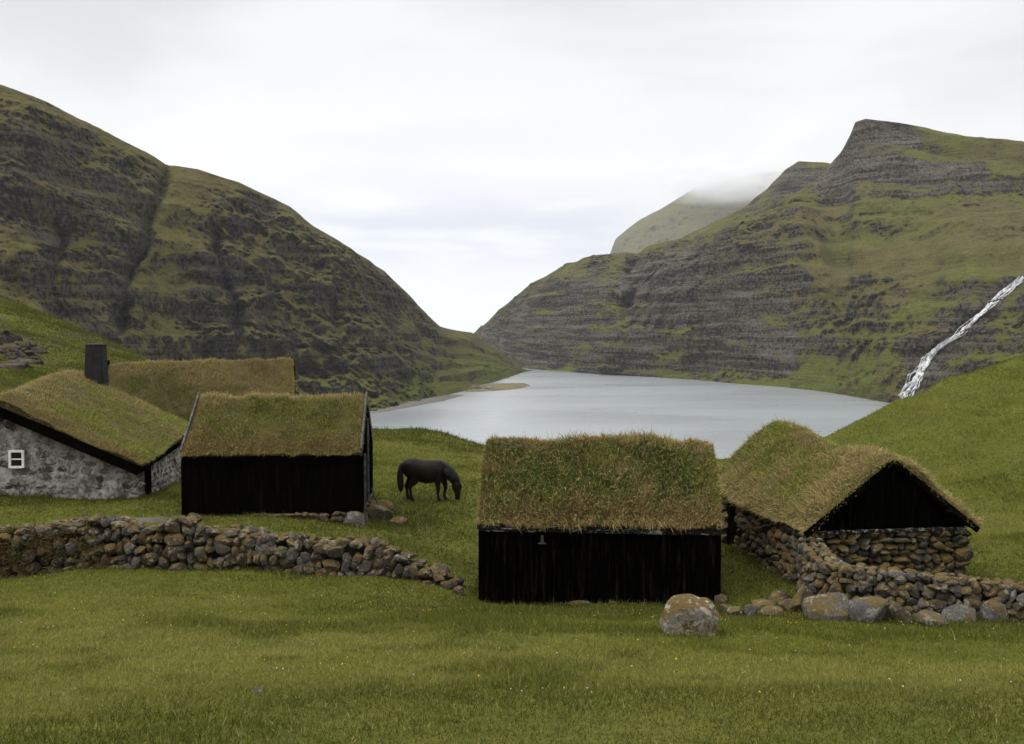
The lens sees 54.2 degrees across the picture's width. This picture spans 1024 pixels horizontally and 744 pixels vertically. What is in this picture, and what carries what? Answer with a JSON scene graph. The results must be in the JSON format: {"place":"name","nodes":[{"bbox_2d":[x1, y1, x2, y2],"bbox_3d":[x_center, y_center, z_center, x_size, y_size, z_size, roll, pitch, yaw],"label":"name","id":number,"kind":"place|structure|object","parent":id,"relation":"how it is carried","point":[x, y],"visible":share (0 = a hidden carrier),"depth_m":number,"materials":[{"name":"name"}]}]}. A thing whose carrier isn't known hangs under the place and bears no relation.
{"place":"outdoors","nodes":[
{"label":"outdoors","id":0,"kind":"place"},
{"bbox_2d":[0,84,533,410],"bbox_3d":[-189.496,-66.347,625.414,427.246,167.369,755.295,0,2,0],"label":"mountain","id":1,"kind":"structure","parent":0,"point":[107,235],"depth_m":485.44,"materials":[{"name":"green plant"}]},
{"bbox_2d":[370,395,462,413],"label":"beach","id":2,"kind":"structure","parent":0,"point":[423,402],"depth_m":537.14,"materials":[{"name":"beige sand"}]},
{"bbox_2d":[465,383,529,391],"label":"spit","id":3,"kind":"structure","parent":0,"point":[503,386],"depth_m":681.97,"materials":[{"name":"beige soil"}]},
{"bbox_2d":[0,296,1023,743],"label":"meadow","id":4,"kind":"structure","parent":0,"point":[888,446],"depth_m":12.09,"materials":[{"name":"green plant"}]},
{"bbox_2d":[0,329,58,369],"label":"rock outcrop","id":5,"kind":"object","parent":4,"relation":"on","point":[16,350],"visible":0.8,"depth_m":77.22,"materials":[{"name":"grey stone"}]},
{"bbox_2d":[0,343,187,499],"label":"stone house","id":6,"kind":"structure","parent":4,"relation":"on","point":[89,431],"depth_m":32.49,"materials":[{"name":"grey"}]},
{"bbox_2d":[8,450,24,467],"bbox_3d":[-15.915,2.797,32.140,0.480,0.580,0.120,0,2,-3],"label":"window","id":7,"kind":"structure","parent":6,"relation":"in","point":[16,458],"depth_m":32.11,"materials":[{"name":"white wood"}]},
{"bbox_2d":[144,466,151,494],"bbox_3d":[-12.139,3.770,33.329,0.070,1.270,0.580,0,2,-3],"label":"door","id":8,"kind":"structure","parent":6,"relation":"in","point":[147,473],"depth_m":33.29,"materials":[{"name":"black wood"}]},
{"bbox_2d":[52,516,167,522],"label":"path","id":9,"kind":"structure","parent":4,"relation":"on","point":[160,519],"depth_m":29.11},
{"bbox_2d":[107,356,296,421],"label":"long house","id":10,"kind":"structure","parent":4,"relation":"on","point":[171,387],"depth_m":43.52,"materials":[{"name":"green plant"}]},
{"bbox_2d":[0,511,463,588],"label":"drystone wall","id":11,"kind":"structure","parent":4,"relation":"on","point":[181,542],"depth_m":24.08,"materials":[{"name":"grey stone"}]},
{"bbox_2d":[251,687,264,691],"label":"boulder","id":12,"kind":"object","parent":4,"relation":"on","point":[256,690],"visible":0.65,"depth_m":9.92,"materials":[{"name":"grey stone"}]},
{"bbox_2d":[179,389,374,526],"bbox_3d":[-7.342,2.744,32.166,5.633,4.491,5.282,0,2,-4],"label":"boathouse","id":13,"kind":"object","parent":4,"relation":"on","point":[285,454],"visible":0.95,"depth_m":30.06,"materials":[{"name":"plant"}]},
{"bbox_2d":[368,504,393,519],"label":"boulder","id":14,"kind":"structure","parent":4,"relation":"on","point":[377,511],"depth_m":31.86,"materials":[{"name":"stone"}]},
{"bbox_2d":[370,500,393,510],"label":"slab","id":15,"kind":"structure","parent":4,"relation":"on","point":[389,505],"depth_m":32.69,"materials":[{"name":"stone"}]},
{"bbox_2d":[387,516,407,524],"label":"boulder","id":16,"kind":"object","parent":4,"relation":"on","point":[398,520],"visible":0.87,"depth_m":31.56,"materials":[{"name":"stone"}]},
{"bbox_2d":[397,458,461,500],"bbox_3d":[-2.830,3.661,34.208,2.248,1.434,0.672,0,2,6],"label":"horse","id":17,"kind":"object","parent":4,"relation":"on","point":[414,471],"visible":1,"depth_m":34.01},
{"bbox_2d":[430,563,449,579],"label":"boulder","id":18,"kind":"object","parent":4,"relation":"on","point":[436,568],"visible":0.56,"depth_m":23.77,"materials":[{"name":"stone"}]},
{"bbox_2d":[453,586,463,594],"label":"boulder","id":19,"kind":"object","parent":4,"relation":"on","point":[460,589],"visible":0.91,"depth_m":23.02,"materials":[{"name":"stone"}]},
{"bbox_2d":[21,548,1011,690],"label":"daisies","id":20,"kind":"object","parent":4,"relation":"on","point":[556,652],"visible":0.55,"depth_m":14.21,"materials":[{"name":"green plant"}]},
{"bbox_2d":[14,498,1020,692],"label":"buttercups","id":21,"kind":"object","parent":4,"relation":"on","point":[428,609],"visible":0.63,"depth_m":16.42,"materials":[{"name":"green plant"}]},
{"bbox_2d":[473,425,725,605],"bbox_3d":[2.137,3.599,24.485,6.133,4.712,5.044,0,2,5],"label":"boathouse","id":22,"kind":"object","parent":4,"relation":"on","point":[631,517],"visible":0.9,"depth_m":22.75,"materials":[{"name":"plant"}]},
{"bbox_2d":[659,593,720,635],"bbox_3d":[2.672,3.727,15.052,0.916,0.739,0.603,0,2,0],"label":"boulder","id":23,"kind":"object","parent":4,"relation":"on","point":[688,613],"visible":0.76,"depth_m":14.83,"materials":[{"name":"grey stone"}]},
{"bbox_2d":[714,593,726,603],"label":"boulder","id":24,"kind":"object","parent":4,"relation":"on","point":[722,597],"visible":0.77,"depth_m":22.37,"materials":[{"name":"stone"}]},
{"bbox_2d":[720,604,731,610],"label":"boulder","id":25,"kind":"object","parent":4,"relation":"on","point":[723,606],"visible":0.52,"depth_m":20.27,"materials":[{"name":"stone"}]},
{"bbox_2d":[727,606,743,615],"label":"boulder","id":26,"kind":"object","parent":4,"relation":"on","point":[736,609],"visible":0.8,"depth_m":19.54,"materials":[{"name":"brown stone"}]},
{"bbox_2d":[744,604,756,615],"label":"boulder","id":27,"kind":"object","parent":4,"relation":"on","point":[750,609],"visible":0.69,"depth_m":19.47,"materials":[{"name":"grey stone"}]},
{"bbox_2d":[752,599,776,608],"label":"boulder","id":28,"kind":"object","parent":4,"relation":"on","point":[763,602],"visible":0.62,"depth_m":20.69,"materials":[{"name":"stone"}]},
{"bbox_2d":[760,605,783,615],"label":"boulder","id":29,"kind":"object","parent":4,"relation":"on","point":[770,609],"visible":0.73,"depth_m":19.25,"materials":[{"name":"brown stone"}]},
{"bbox_2d":[769,590,791,601],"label":"boulder","id":30,"kind":"object","parent":4,"relation":"on","point":[778,595],"visible":0.42,"depth_m":21.29,"materials":[{"name":"stone"}]},
{"bbox_2d":[777,598,791,608],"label":"boulder","id":31,"kind":"object","parent":4,"relation":"on","point":[784,604],"visible":0.34,"depth_m":20.06,"materials":[{"name":"brown stone"}]},
{"bbox_2d":[789,587,813,611],"bbox_3d":[5.751,4.560,19.855,0.482,0.595,0.379,0,2,0],"label":"boulder","id":32,"kind":"object","parent":4,"relation":"on","point":[802,593],"visible":0.56,"depth_m":19.76,"materials":[{"name":"stone"}]},
{"bbox_2d":[802,592,848,620],"bbox_3d":[5.811,4.387,18.472,0.841,0.682,0.723,0,2,0],"label":"boulder","id":33,"kind":"object","parent":4,"relation":"on","point":[833,605],"visible":0.75,"depth_m":18.30,"materials":[{"name":"grey stone"}]},
{"bbox_2d":[717,413,991,583],"bbox_3d":[8.039,3.464,25.470,5.086,4.341,7.235,0,2,-8],"label":"stone hut","id":34,"kind":"object","parent":4,"relation":"on","point":[786,485],"visible":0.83,"depth_m":22.61,"materials":[{"name":"green plant"}]},
{"bbox_2d":[727,497,738,545],"bbox_3d":[6.026,4.458,27.081,0.140,2.020,0.800,0,2,-8],"label":"door","id":35,"kind":"structure","parent":34,"relation":"in","point":[732,528],"depth_m":27.11,"materials":[{"name":"black wood"}]},
{"bbox_2d":[848,596,888,622],"bbox_3d":[6.502,4.389,18.188,0.777,0.614,0.609,0,2,0],"label":"boulder","id":36,"kind":"object","parent":4,"relation":"on","point":[868,608],"visible":0.76,"depth_m":18.00,"materials":[{"name":"grey stone"}]},
{"bbox_2d":[884,600,912,621],"bbox_3d":[7.047,4.427,18.367,0.569,0.536,0.385,0,2,0],"label":"boulder","id":37,"kind":"object","parent":4,"relation":"on","point":[902,613],"visible":0.58,"depth_m":18.21,"materials":[{"name":"stone"}]},
{"bbox_2d":[796,537,1023,621],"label":"drystone wall","id":38,"kind":"structure","parent":4,"relation":"on","point":[821,568],"depth_m":19.50,"materials":[{"name":"stone"}]},
{"bbox_2d":[915,610,947,626],"bbox_3d":[7.465,4.428,17.805,0.504,0.318,0.416,0,2,0],"label":"boulder","id":39,"kind":"object","parent":4,"relation":"on","point":[923,617],"visible":0.86,"depth_m":17.71,"materials":[{"name":"grey stone"}]},
{"bbox_2d":[941,604,976,621],"bbox_3d":[8.468,4.596,18.900,0.636,0.452,0.464,0,2,0],"label":"boulder","id":40,"kind":"object","parent":4,"relation":"on","point":[956,612],"visible":0.63,"depth_m":18.77,"materials":[{"name":"grey stone"}]},
{"bbox_2d":[980,599,1008,622],"bbox_3d":[9.116,4.532,18.907,0.496,0.499,0.457,0,2,0],"label":"boulder","id":41,"kind":"object","parent":4,"relation":"on","point":[992,609],"visible":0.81,"depth_m":18.74,"materials":[{"name":"grey stone"}]},
{"bbox_2d":[1006,608,1023,620],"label":"boulder","id":42,"kind":"object","parent":4,"relation":"on","point":[1018,615],"visible":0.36,"depth_m":18.83,"materials":[{"name":"stone"}]},
{"bbox_2d":[0,0,1023,330],"label":"sky","id":43,"kind":"structure","parent":0,"point":[471,151],"materials":[{"name":"white"}]},
{"bbox_2d":[370,331,889,459],"bbox_3d":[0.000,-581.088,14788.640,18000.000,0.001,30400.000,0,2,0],"label":"lake","id":44,"kind":"structure","parent":0,"point":[730,417],"depth_m":503.59,"materials":[{"name":"grey liquid"}]},
{"bbox_2d":[610,172,782,253],"bbox_3d":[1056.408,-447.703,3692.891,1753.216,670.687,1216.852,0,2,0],"label":"hill","id":45,"kind":"structure","parent":0,"point":[685,214],"depth_m":3836.46,"materials":[{"name":"green plant"}]},
{"bbox_2d":[473,119,1023,402],"bbox_3d":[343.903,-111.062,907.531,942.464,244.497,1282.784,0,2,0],"label":"mountain","id":46,"kind":"structure","parent":0,"point":[877,260],"depth_m":778.90,"materials":[{"name":"green plant"}]},
{"bbox_2d":[898,276,1023,398],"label":"waterfall","id":47,"kind":"structure","parent":46,"relation":"on","point":[925,364],"depth_m":539.50,"materials":[{"name":"white liquid"}]},
{"bbox_2d":[682,161,830,237],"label":"ridge","id":48,"kind":"structure","parent":0,"point":[798,176],"depth_m":1404.09,"materials":[{"name":"green plant"}]}
]}

